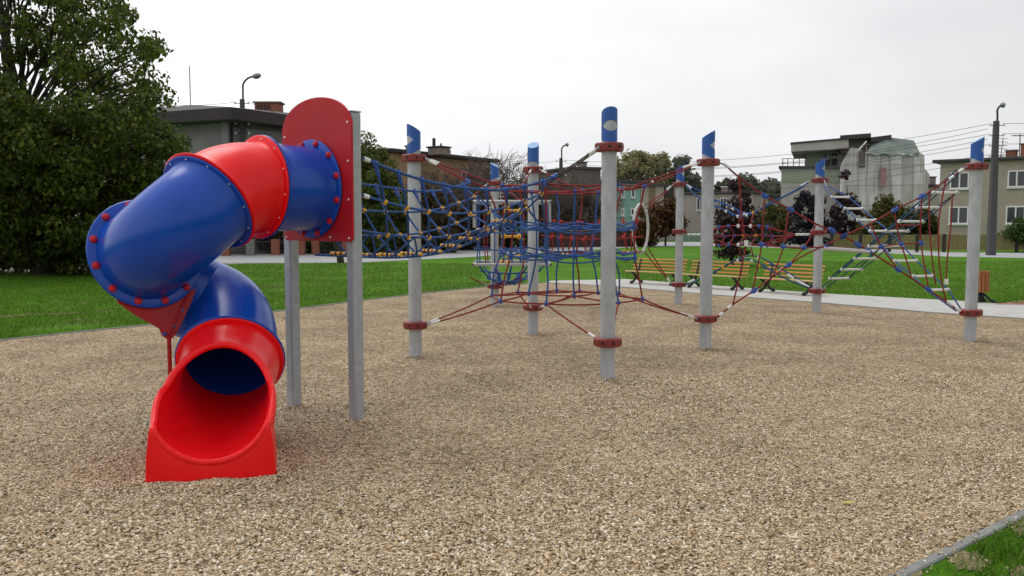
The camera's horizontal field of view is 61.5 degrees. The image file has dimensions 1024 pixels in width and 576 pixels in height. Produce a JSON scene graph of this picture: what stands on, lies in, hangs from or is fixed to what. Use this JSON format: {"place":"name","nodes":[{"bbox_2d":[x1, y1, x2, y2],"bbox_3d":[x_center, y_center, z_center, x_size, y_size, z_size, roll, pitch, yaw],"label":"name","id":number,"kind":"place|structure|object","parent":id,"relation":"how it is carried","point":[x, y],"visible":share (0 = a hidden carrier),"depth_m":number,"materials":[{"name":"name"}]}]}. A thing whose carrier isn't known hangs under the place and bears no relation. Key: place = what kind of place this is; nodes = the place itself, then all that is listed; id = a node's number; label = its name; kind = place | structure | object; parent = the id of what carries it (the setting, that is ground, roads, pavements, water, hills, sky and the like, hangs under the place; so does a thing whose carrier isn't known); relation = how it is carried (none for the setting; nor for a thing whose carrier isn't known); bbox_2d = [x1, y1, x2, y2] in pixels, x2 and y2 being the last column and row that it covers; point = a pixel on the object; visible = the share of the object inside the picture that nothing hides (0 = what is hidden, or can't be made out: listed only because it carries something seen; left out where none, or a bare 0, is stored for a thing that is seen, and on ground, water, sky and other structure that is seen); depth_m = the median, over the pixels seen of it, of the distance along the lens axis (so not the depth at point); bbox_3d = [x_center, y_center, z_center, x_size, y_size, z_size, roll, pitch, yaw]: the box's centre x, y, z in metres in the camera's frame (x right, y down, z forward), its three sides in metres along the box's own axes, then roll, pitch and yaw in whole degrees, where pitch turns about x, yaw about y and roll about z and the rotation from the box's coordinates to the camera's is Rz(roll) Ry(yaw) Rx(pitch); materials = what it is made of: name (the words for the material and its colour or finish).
{"place":"outdoors","nodes":[
{"label":"outdoors","id":0,"kind":"place"},
{"bbox_2d":[0,245,629,271],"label":"pavement","id":1,"kind":"structure","parent":0,"point":[270,258],"depth_m":44.07,"materials":[{"name":"grey concrete"}]},
{"bbox_2d":[234,73,260,254],"bbox_3d":[-14.574,-6.755,47.830,1.508,10.212,0.410,0,4,0],"label":"street lamp","id":2,"kind":"object","parent":1,"relation":"on","point":[242,133],"visible":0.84,"depth_m":47.53,"materials":[{"name":"concrete"},{"name":"dark metal"},{"name":"glass"}]},
{"bbox_2d":[158,102,233,105],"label":"power cable","id":3,"kind":"object","parent":2,"relation":"attached to","point":[208,104],"visible":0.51,"depth_m":47.27,"materials":[{"name":"rubber"}]},
{"bbox_2d":[221,239,381,255],"bbox_3d":[-11.619,-2.300,48.090,8.824,0.890,0.801,-2,5,-21],"label":"brick fence","id":4,"kind":"object","parent":1,"relation":"on","point":[275,247],"visible":0.52,"depth_m":47.28,"materials":[{"name":"brick"}]},
{"bbox_2d":[555,143,568,226],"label":"street lamp","id":5,"kind":"object","parent":1,"relation":"on","point":[560,168],"visible":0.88,"depth_m":66.88,"materials":[{"name":"metal"}]},
{"bbox_2d":[249,102,555,163],"bbox_3d":[-5.544,-9.798,57.294,0.021,2.426,26.492,4,6,43],"label":"power cable","id":6,"kind":"object","parent":5,"relation":"attached to","point":[428,156],"visible":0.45,"depth_m":58.29,"materials":[{"name":"rubber"}]},
{"bbox_2d":[567,155,984,185],"bbox_3d":[15.032,-7.441,56.937,29.888,1.174,0.022,4,6,43],"label":"power cable","id":7,"kind":"object","parent":5,"relation":"attached to","point":[811,178],"visible":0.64,"depth_m":52.31,"materials":[{"name":"rubber"}]},
{"bbox_2d":[567,144,988,177],"bbox_3d":[15.032,-7.989,56.896,29.888,1.174,0.022,4,6,43],"label":"power cable","id":8,"kind":"object","parent":5,"relation":"attached to","point":[802,170],"visible":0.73,"depth_m":53.85,"materials":[{"name":"rubber"}]},
{"bbox_2d":[547,230,642,246],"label":"wall","id":9,"kind":"structure","parent":1,"relation":"on","point":[597,243],"depth_m":63.54,"materials":[{"name":"concrete"}]},
{"bbox_2d":[0,225,1023,575],"bbox_3d":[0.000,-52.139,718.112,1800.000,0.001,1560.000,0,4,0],"label":"ground","id":10,"kind":"structure","parent":0,"point":[690,255],"depth_m":28.44,"materials":[{"name":"green plant"}]},
{"bbox_2d":[1,311,106,316],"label":"worn track","id":11,"kind":"structure","parent":10,"relation":"on","point":[49,313],"depth_m":16.53,"materials":[{"name":"soil"}]},
{"bbox_2d":[0,0,193,275],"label":"leafy tree","id":12,"kind":"object","parent":10,"relation":"on","point":[53,177],"visible":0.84,"depth_m":27.05,"materials":[{"name":"green plant"}]},
{"bbox_2d":[98,66,287,254],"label":"house","id":13,"kind":"structure","parent":10,"relation":"on","point":[202,127],"depth_m":47.92,"materials":[{"name":"grey concrete"}]},
{"bbox_2d":[252,231,283,253],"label":"leafy bush","id":14,"kind":"object","parent":10,"relation":"on","point":[277,235],"visible":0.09,"depth_m":49.47,"materials":[{"name":"green plant"}]},
{"bbox_2d":[0,262,540,338],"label":"grass","id":15,"kind":"structure","parent":10,"relation":"on","point":[11,302],"depth_m":21.84,"materials":[{"name":"green plant"}]},
{"bbox_2d":[0,282,543,340],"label":"kerb","id":16,"kind":"structure","parent":10,"relation":"on","point":[272,311],"depth_m":14.68,"materials":[{"name":"concrete"}]},
{"bbox_2d":[306,241,363,253],"bbox_3d":[-10.416,-3.262,50.343,4.547,3.116,3.587,0,4,0],"label":"leafy bush","id":17,"kind":"object","parent":10,"relation":"on","point":[308,246],"visible":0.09,"depth_m":49.60,"materials":[{"name":"green plant"}]},
{"bbox_2d":[333,241,344,262],"bbox_3d":[-7.857,-2.113,38.019,0.935,2.264,0.334,0,4,0],"label":"tree stump","id":18,"kind":"object","parent":10,"relation":"on","point":[338,249],"visible":0.46,"depth_m":37.94,"materials":[{"name":"wood"}]},
{"bbox_2d":[361,130,424,253],"bbox_3d":[-7.240,-5.319,48.897,4.698,7.129,4.815,0,4,0],"label":"leafy tree","id":19,"kind":"object","parent":10,"relation":"on","point":[368,176],"visible":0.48,"depth_m":48.03,"materials":[{"name":"green plant"}]},
{"bbox_2d":[393,183,459,252],"bbox_3d":[-5.122,-4.016,51.099,4.120,4.408,3.387,0,4,0],"label":"leafy bush","id":20,"kind":"object","parent":10,"relation":"on","point":[440,220],"visible":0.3,"depth_m":50.37,"materials":[{"name":"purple plant"}]},
{"bbox_2d":[361,138,499,248],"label":"house","id":21,"kind":"structure","parent":10,"relation":"on","point":[438,152],"depth_m":57.65,"materials":[{"name":"brown brick"}]},
{"bbox_2d":[392,170,479,223],"bbox_3d":[-4.989,-4.653,52.984,5.384,5.108,6.684,-4,6,-42],"label":"bare tree","id":22,"kind":"object","parent":10,"relation":"on","point":[458,197],"visible":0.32,"depth_m":52.32,"materials":[{"name":"brown plant"}]},
{"bbox_2d":[406,156,527,249],"bbox_3d":[-2.975,-5.560,55.962,9.539,6.459,6.722,2,5,25],"label":"bare tree","id":23,"kind":"object","parent":10,"relation":"on","point":[486,177],"visible":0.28,"depth_m":55.99,"materials":[{"name":"brown plant"}]},
{"bbox_2d":[446,183,502,249],"bbox_3d":[-2.714,-4.573,56.265,4.584,4.654,3.242,0,4,0],"label":"leafy bush","id":24,"kind":"object","parent":10,"relation":"on","point":[461,230],"visible":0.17,"depth_m":55.68,"materials":[{"name":"green plant"}]},
{"bbox_2d":[453,142,559,247],"bbox_3d":[-0.803,-6.508,59.877,8.633,7.769,9.810,0,4,0],"label":"bare tree","id":25,"kind":"object","parent":10,"relation":"on","point":[523,175],"visible":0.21,"depth_m":58.96,"materials":[{"name":"grey plant"}]},
{"bbox_2d":[0,283,1023,575],"bbox_3d":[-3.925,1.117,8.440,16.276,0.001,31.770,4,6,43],"label":"gravel bed","id":26,"kind":"object","parent":10,"relation":"on","point":[756,337],"visible":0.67,"depth_m":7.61,"materials":[{"name":"beige gravel"}]},
{"bbox_2d":[86,97,363,483],"bbox_3d":[-2.350,-0.099,6.929,2.105,3.061,2.558,0,4,0],"label":"tube slide","id":27,"kind":"object","parent":26,"relation":"on","point":[167,238],"visible":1,"depth_m":6.87,"materials":[{"name":"plastic"}]},
{"bbox_2d":[401,124,426,357],"bbox_3d":[-1.263,-0.548,11.172,0.318,3.120,0.318,0,4,0],"label":"net pole","id":28,"kind":"object","parent":26,"relation":"on","point":[413,158],"visible":0.94,"depth_m":11.11,"materials":[{"name":"grey metal"}]},
{"bbox_2d":[487,163,501,305],"bbox_3d":[-0.366,-1.070,18.127,0.322,3.120,0.320,0,4,0],"label":"net pole","id":29,"kind":"object","parent":26,"relation":"on","point":[494,174],"visible":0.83,"depth_m":18.06,"materials":[{"name":"grey metal"}]},
{"bbox_2d":[470,183,551,286],"bbox_3d":[-0.059,-1.116,18.125,1.739,2.175,1.550,0,4,0],"label":"rope basket","id":30,"kind":"object","parent":29,"relation":"attached to","point":[487,262],"visible":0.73,"depth_m":17.50,"materials":[{"name":"fabric"}]},
{"bbox_2d":[523,142,542,333],"bbox_3d":[0.332,-0.726,13.549,0.317,3.120,0.317,0,4,0],"label":"net pole","id":31,"kind":"object","parent":26,"relation":"on","point":[533,159],"visible":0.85,"depth_m":13.47,"materials":[{"name":"grey metal"}]},
{"bbox_2d":[593,106,623,379],"bbox_3d":[1.071,-0.428,9.569,0.322,3.120,0.321,0,4,0],"label":"net pole","id":32,"kind":"object","parent":26,"relation":"on","point":[607,341],"visible":0.97,"depth_m":9.50,"materials":[{"name":"grey metal"}]},
{"bbox_2d":[315,146,599,258],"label":"rope bridge","id":33,"kind":"structure","parent":32,"relation":"attached to","point":[435,250],"depth_m":8.71,"materials":[{"name":"fabric"}]},
{"bbox_2d":[426,151,700,337],"bbox_3d":[0.706,-0.623,11.560,2.776,2.178,2.792,3,5,34],"label":"climbing net","id":34,"kind":"object","parent":32,"relation":"attached to","point":[553,256],"visible":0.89,"depth_m":11.29,"materials":[{"name":"fabric"}]},
{"bbox_2d":[671,164,687,303],"bbox_3d":[3.616,-1.106,18.611,0.322,3.120,0.321,0,4,0],"label":"net pole","id":35,"kind":"object","parent":26,"relation":"on","point":[679,231],"visible":0.94,"depth_m":18.54,"materials":[{"name":"grey metal"}]},
{"bbox_2d":[540,184,673,283],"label":"red rope bridge","id":36,"kind":"structure","parent":35,"relation":"attached to","point":[585,238],"depth_m":18.38,"materials":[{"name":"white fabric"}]},
{"bbox_2d":[694,131,719,348],"bbox_3d":[2.700,-0.605,11.938,0.321,3.120,0.320,0,4,0],"label":"net pole","id":37,"kind":"object","parent":26,"relation":"on","point":[705,316],"visible":0.95,"depth_m":11.87,"materials":[{"name":"grey metal"}]},
{"bbox_2d":[717,162,967,317],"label":"crossed rope wall","id":38,"kind":"structure","parent":37,"relation":"attached to","point":[825,247],"depth_m":12.36,"materials":[{"name":"red fabric"}]},
{"bbox_2d":[808,158,828,312],"bbox_3d":[5.997,-0.975,16.856,0.320,3.120,0.320,0,4,0],"label":"net pole","id":39,"kind":"object","parent":26,"relation":"on","point":[819,232],"visible":0.95,"depth_m":16.78,"materials":[{"name":"grey metal"}]},
{"bbox_2d":[685,181,810,288],"bbox_3d":[4.803,-1.089,17.733,2.698,2.167,0.426,3,5,36],"label":"net","id":40,"kind":"object","parent":39,"relation":"attached to","point":[766,261],"visible":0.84,"depth_m":17.62,"materials":[{"name":"fabric"}]},
{"bbox_2d":[821,168,960,291],"bbox_3d":[6.407,-0.868,14.800,0.501,2.183,3.916,-1,4,-12],"label":"rope ladder","id":41,"kind":"object","parent":39,"relation":"attached to","point":[881,235],"visible":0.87,"depth_m":14.49,"materials":[{"name":"white metal"}]},
{"bbox_2d":[823,180,960,311],"bbox_3d":[6.406,-0.862,14.802,0.466,2.183,3.918,-1,4,-12],"label":"rope ladder","id":42,"kind":"object","parent":39,"relation":"attached to","point":[894,260],"visible":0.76,"depth_m":14.62,"materials":[{"name":"red fabric"}]},
{"bbox_2d":[959,136,988,340],"bbox_3d":[6.831,-0.666,12.745,0.322,3.120,0.321,0,4,0],"label":"net pole","id":43,"kind":"object","parent":26,"relation":"on","point":[977,165],"visible":0.98,"depth_m":12.68,"materials":[{"name":"grey metal"}]},
{"bbox_2d":[489,191,551,247],"bbox_3d":[0.458,-4.785,60.301,4.846,4.648,3.833,0,4,0],"label":"leafy bush","id":44,"kind":"object","parent":10,"relation":"on","point":[516,241],"visible":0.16,"depth_m":59.92,"materials":[{"name":"green plant"}]},
{"bbox_2d":[514,174,580,243],"bbox_3d":[1.694,-5.776,63.652,7.330,5.739,5.726,0,4,0],"label":"tree","id":45,"kind":"object","parent":10,"relation":"on","point":[556,206],"visible":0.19,"depth_m":62.96,"materials":[{"name":"brown plant"}]},
{"bbox_2d":[512,165,589,226],"bbox_3d":[2.153,-5.970,63.927,6.676,6.096,7.600,2,5,28],"label":"bare tree","id":46,"kind":"object","parent":10,"relation":"on","point":[563,196],"visible":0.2,"depth_m":63.22,"materials":[{"name":"brown plant"}]},
{"bbox_2d":[539,162,600,240],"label":"house","id":47,"kind":"structure","parent":10,"relation":"on","point":[594,171],"depth_m":76.17,"materials":[{"name":"brown brick"}]},
{"bbox_2d":[549,177,600,226],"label":"bare tree","id":48,"kind":"object","parent":10,"relation":"on","point":[591,196],"visible":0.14,"depth_m":67.33,"materials":[{"name":"brown plant"}]},
{"bbox_2d":[550,188,600,229],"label":"leafy bush","id":49,"kind":"object","parent":10,"relation":"on","point":[585,207],"visible":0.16,"depth_m":66.82,"materials":[{"name":"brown plant"}]},
{"bbox_2d":[551,173,627,226],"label":"bare tree","id":50,"kind":"object","parent":10,"relation":"on","point":[577,211],"visible":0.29,"depth_m":66.65,"materials":[{"name":"brown plant"}]},
{"bbox_2d":[600,180,645,227],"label":"house","id":51,"kind":"structure","parent":10,"relation":"on","point":[632,197],"depth_m":84.91,"materials":[{"name":"teal paint"}]},
{"bbox_2d":[630,208,634,216],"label":"window","id":52,"kind":"structure","parent":51,"relation":"in","point":[631,209],"depth_m":85.14,"materials":[{"name":"white glass"}]},
{"bbox_2d":[630,190,635,198],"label":"window","id":53,"kind":"structure","parent":51,"relation":"in","point":[632,191],"depth_m":85.08,"materials":[{"name":"white glass"}]},
{"bbox_2d":[630,206,660,246],"bbox_3d":[9.975,-4.558,64.554,2.394,3.188,2.547,0,4,0],"label":"leafy bush","id":54,"kind":"object","parent":10,"relation":"on","point":[652,239],"visible":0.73,"depth_m":64.27,"materials":[{"name":"orange plant"}]},
{"bbox_2d":[617,149,674,183],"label":"leafy tree","id":55,"kind":"object","parent":10,"relation":"on","point":[637,171],"visible":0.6,"depth_m":107.14,"materials":[{"name":"green plant"}]},
{"bbox_2d":[640,183,675,240],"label":"house","id":56,"kind":"structure","parent":10,"relation":"on","point":[656,190],"depth_m":86.57,"materials":[{"name":"beige paint"}]},
{"bbox_2d":[643,196,689,245],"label":"leafy tree","id":57,"kind":"object","parent":10,"relation":"on","point":[665,213],"visible":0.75,"depth_m":65.85,"materials":[{"name":"orange plant"}]},
{"bbox_2d":[664,153,701,191],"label":"leafy tree","id":58,"kind":"object","parent":10,"relation":"on","point":[679,161],"visible":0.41,"depth_m":109.12,"materials":[{"name":"green plant"}]},
{"bbox_2d":[683,231,700,240],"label":"panel fence","id":59,"kind":"object","parent":10,"relation":"on","point":[691,238],"visible":0.37,"depth_m":83.83,"materials":[{"name":"green metal"}]},
{"bbox_2d":[684,186,770,238],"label":"house","id":60,"kind":"structure","parent":10,"relation":"on","point":[692,208],"depth_m":95.37,"materials":[{"name":"grey concrete"}]},
{"bbox_2d":[697,198,700,210],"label":"window","id":61,"kind":"structure","parent":60,"relation":"in","point":[698,200],"depth_m":95.17,"materials":[{"name":"white glass"}]},
{"bbox_2d":[720,198,726,209],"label":"window","id":62,"kind":"structure","parent":60,"relation":"in","point":[721,199],"depth_m":93.92,"materials":[{"name":"white glass"}]},
{"bbox_2d":[714,172,759,191],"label":"leafy tree","id":63,"kind":"object","parent":10,"relation":"on","point":[752,180],"visible":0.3,"depth_m":109.35,"materials":[{"name":"green plant"}]},
{"bbox_2d":[713,179,761,264],"bbox_3d":[9.299,-2.669,35.624,2.341,3.715,2.434,0,4,0],"label":"leafy tree","id":64,"kind":"object","parent":10,"relation":"on","point":[722,218],"visible":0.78,"depth_m":35.40,"materials":[{"name":"purple plant"}]},
{"bbox_2d":[756,177,780,193],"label":"leafy tree","id":65,"kind":"object","parent":10,"relation":"on","point":[773,185],"visible":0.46,"depth_m":108.76,"materials":[{"name":"green plant"}]},
{"bbox_2d":[752,203,794,245],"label":"leafy bush","id":66,"kind":"object","parent":10,"relation":"on","point":[779,221],"visible":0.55,"depth_m":66.64,"materials":[{"name":"green plant"}]},
{"bbox_2d":[769,194,780,233],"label":"house","id":67,"kind":"structure","parent":10,"relation":"on","point":[774,196],"depth_m":100.50,"materials":[{"name":"grey concrete"}]},
{"bbox_2d":[544,282,1023,318],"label":"kerb","id":68,"kind":"structure","parent":10,"relation":"on","point":[809,301],"depth_m":18.77,"materials":[{"name":"concrete"}]},
{"bbox_2d":[785,188,836,246],"bbox_3d":[21.861,-5.040,63.580,3.979,4.637,3.317,-4,6,-40],"label":"leafy bush","id":69,"kind":"object","parent":10,"relation":"on","point":[798,206],"visible":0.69,"depth_m":63.31,"materials":[{"name":"purple plant"}]},
{"bbox_2d":[828,169,864,241],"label":"leafy tree","id":70,"kind":"object","parent":10,"relation":"on","point":[837,214],"visible":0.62,"depth_m":66.95,"materials":[{"name":"green plant"}]},
{"bbox_2d":[779,133,929,241],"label":"house","id":71,"kind":"structure","parent":10,"relation":"on","point":[904,188],"depth_m":76.39,"materials":[{"name":"concrete"}]},
{"bbox_2d":[825,154,829,165],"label":"window","id":72,"kind":"structure","parent":71,"relation":"in","point":[827,160],"depth_m":80.73,"materials":[{"name":"glass"}]},
{"bbox_2d":[831,154,836,165],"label":"window","id":73,"kind":"structure","parent":71,"relation":"in","point":[834,161],"depth_m":80.73,"materials":[{"name":"glass"}]},
{"bbox_2d":[853,193,937,234],"bbox_3d":[28.706,-4.889,63.687,7.642,4.466,4.020,0,4,0],"label":"leafy bush","id":74,"kind":"object","parent":10,"relation":"on","point":[884,205],"visible":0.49,"depth_m":62.85,"materials":[{"name":"green plant"}]},
{"bbox_2d":[859,225,937,234],"bbox_3d":[33.256,-4.008,63.739,15.300,2.211,1.677,0,4,0],"label":"leafy hedge","id":75,"kind":"object","parent":10,"relation":"on","point":[925,227],"visible":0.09,"depth_m":63.60,"materials":[{"name":"green plant"}]},
{"bbox_2d":[909,569,921,575],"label":"soil patch","id":76,"kind":"object","parent":10,"relation":"on","point":[918,573],"visible":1,"depth_m":4.30,"materials":[{"name":"soil"}]},
{"bbox_2d":[830,234,1023,252],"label":"garden fence","id":77,"kind":"object","parent":10,"relation":"on","point":[958,242],"visible":0.62,"depth_m":52.49,"materials":[{"name":"metal"}]},
{"bbox_2d":[928,176,939,223],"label":"house","id":78,"kind":"structure","parent":10,"relation":"on","point":[932,184],"depth_m":87.59,"materials":[{"name":"beige paint"}]},
{"bbox_2d":[888,509,1023,575],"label":"kerb","id":79,"kind":"structure","parent":10,"relation":"on","point":[931,559],"depth_m":4.64,"materials":[{"name":"concrete"}]},
{"bbox_2d":[898,514,1023,575],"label":"grass","id":80,"kind":"structure","parent":10,"relation":"on","point":[986,569],"depth_m":4.52,"materials":[{"name":"green plant"}]},
{"bbox_2d":[946,550,990,572],"bbox_3d":[2.372,1.413,4.474,0.195,0.001,0.364,4,6,41],"label":"soil patch","id":81,"kind":"object","parent":10,"relation":"on","point":[972,563],"visible":0.74,"depth_m":4.47,"materials":[{"name":"beige soil"}]},
{"bbox_2d":[932,134,1023,234],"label":"house","id":82,"kind":"structure","parent":10,"relation":"on","point":[1010,205],"depth_m":59.50,"materials":[{"name":"beige paint"}]},
{"bbox_2d":[947,206,968,224],"bbox_3d":[31.305,-5.062,60.410,1.380,1.304,0.180,3,5,39],"label":"window","id":83,"kind":"structure","parent":82,"relation":"in","point":[960,214],"depth_m":60.40,"materials":[{"name":"white glass"}]},
{"bbox_2d":[948,172,969,189],"bbox_3d":[31.286,-7.479,60.244,1.337,1.245,0.180,3,5,39],"label":"window","id":84,"kind":"structure","parent":82,"relation":"in","point":[961,182],"depth_m":60.23,"materials":[{"name":"white glass"}]},
{"bbox_2d":[1004,206,1023,224],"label":"window","id":85,"kind":"structure","parent":82,"relation":"in","point":[1012,212],"depth_m":58.36,"materials":[{"name":"white glass"}]},
{"bbox_2d":[1006,170,1023,188],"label":"window","id":86,"kind":"structure","parent":82,"relation":"in","point":[1015,177],"depth_m":58.13,"materials":[{"name":"clear glass"}]},
{"bbox_2d":[998,214,1023,251],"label":"leafy bush","id":87,"kind":"object","parent":10,"relation":"on","point":[1017,227],"visible":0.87,"depth_m":51.43,"materials":[{"name":"green plant"}]},
{"bbox_2d":[1008,565,1023,575],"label":"soil patch","id":88,"kind":"object","parent":10,"relation":"on","point":[1018,570],"visible":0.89,"depth_m":4.33,"materials":[{"name":"beige soil"}]},
{"bbox_2d":[1011,520,1023,536],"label":"soil patch","id":89,"kind":"object","parent":10,"relation":"on","point":[1022,523],"visible":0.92,"depth_m":4.95,"materials":[{"name":"soil"}]},
{"bbox_2d":[0,0,1023,223],"label":"sky","id":90,"kind":"structure","parent":0,"point":[765,76],"materials":[{"name":"white"}]},
{"bbox_2d":[549,279,1023,317],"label":"concrete path","id":91,"kind":"structure","parent":0,"point":[988,309],"depth_m":19.72,"materials":[{"name":"grey concrete"}]},
{"bbox_2d":[625,258,687,285],"bbox_3d":[4.115,-0.464,24.639,1.780,0.739,0.606,4,6,42],"label":"park bench","id":92,"kind":"object","parent":91,"relation":"on","point":[639,271],"visible":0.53,"depth_m":24.81,"materials":[{"name":"wood"}]},
{"bbox_2d":[683,260,749,289],"bbox_3d":[5.437,-0.342,23.014,1.780,0.739,0.606,4,6,45],"label":"park bench","id":93,"kind":"object","parent":91,"relation":"on","point":[698,285],"visible":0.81,"depth_m":22.91,"materials":[{"name":"wood"}]},
{"bbox_2d":[753,263,825,295],"bbox_3d":[6.855,-0.218,21.367,0.606,0.739,1.780,-3,5,-34],"label":"park bench","id":94,"kind":"object","parent":91,"relation":"on","point":[763,279],"visible":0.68,"depth_m":21.41,"materials":[{"name":"wood"}]},
{"bbox_2d":[978,270,995,302],"bbox_3d":[10.360,-0.027,19.020,0.466,0.710,0.466,0,4,0],"label":"litter bin","id":95,"kind":"object","parent":91,"relation":"on","point":[984,282],"visible":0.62,"depth_m":18.88,"materials":[{"name":"wood"}]},
{"bbox_2d":[591,159,986,192],"bbox_3d":[15.032,-7.103,57.238,29.787,1.392,0.022,4,6,43],"label":"power cable","id":96,"kind":"object","parent":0,"point":[807,186],"visible":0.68,"depth_m":52.81,"materials":[{"name":"rubber"}]},
{"bbox_2d":[594,260,1023,303],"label":"grass","id":97,"kind":"structure","parent":0,"point":[916,291],"depth_m":26.78,"materials":[{"name":"green plant"}]},
{"bbox_2d":[647,242,1023,257],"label":"pavement","id":98,"kind":"structure","parent":0,"point":[958,254],"depth_m":51.63,"materials":[{"name":"grey concrete"}]},
{"bbox_2d":[729,228,782,245],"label":"parked car","id":99,"kind":"object","parent":98,"relation":"on","point":[766,231],"visible":0.22,"depth_m":66.60,"materials":[{"name":"paint"}]},
{"bbox_2d":[985,102,1005,254],"bbox_3d":[26.253,-5.822,46.931,0.860,8.488,0.412,0,4,0],"label":"street lamp","id":100,"kind":"object","parent":98,"relation":"on","point":[991,237],"visible":0.99,"depth_m":46.84,"materials":[{"name":"metal"}]},
{"bbox_2d":[570,129,985,168],"bbox_3d":[15.032,-8.749,57.114,29.787,1.392,0.022,4,6,43],"label":"power cable","id":101,"kind":"object","parent":100,"relation":"attached to","point":[795,161],"visible":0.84,"depth_m":54.20,"materials":[{"name":"rubber"}]},
{"bbox_2d":[570,139,986,176],"bbox_3d":[15.032,-8.200,57.156,29.787,1.392,0.022,4,6,43],"label":"power cable","id":102,"kind":"object","parent":100,"relation":"attached to","point":[792,170],"visible":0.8,"depth_m":54.29,"materials":[{"name":"rubber"}]},
{"bbox_2d":[570,123,991,162],"bbox_3d":[15.032,-9.086,56.813,29.888,1.174,0.022,4,6,43],"label":"power cable","id":103,"kind":"object","parent":100,"relation":"attached to","point":[776,155],"visible":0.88,"depth_m":55.06,"materials":[{"name":"rubber"}]},
{"bbox_2d":[582,134,988,169],"bbox_3d":[15.032,-8.538,56.855,29.888,1.174,0.022,4,6,43],"label":"power cable","id":104,"kind":"object","parent":100,"relation":"attached to","point":[832,158],"visible":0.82,"depth_m":52.27,"materials":[{"name":"rubber"}]},
{"bbox_2d":[998,300,1023,304],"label":"brick paving","id":105,"kind":"structure","parent":0,"point":[1013,303],"depth_m":18.69,"materials":[{"name":"brick"}]}
]}

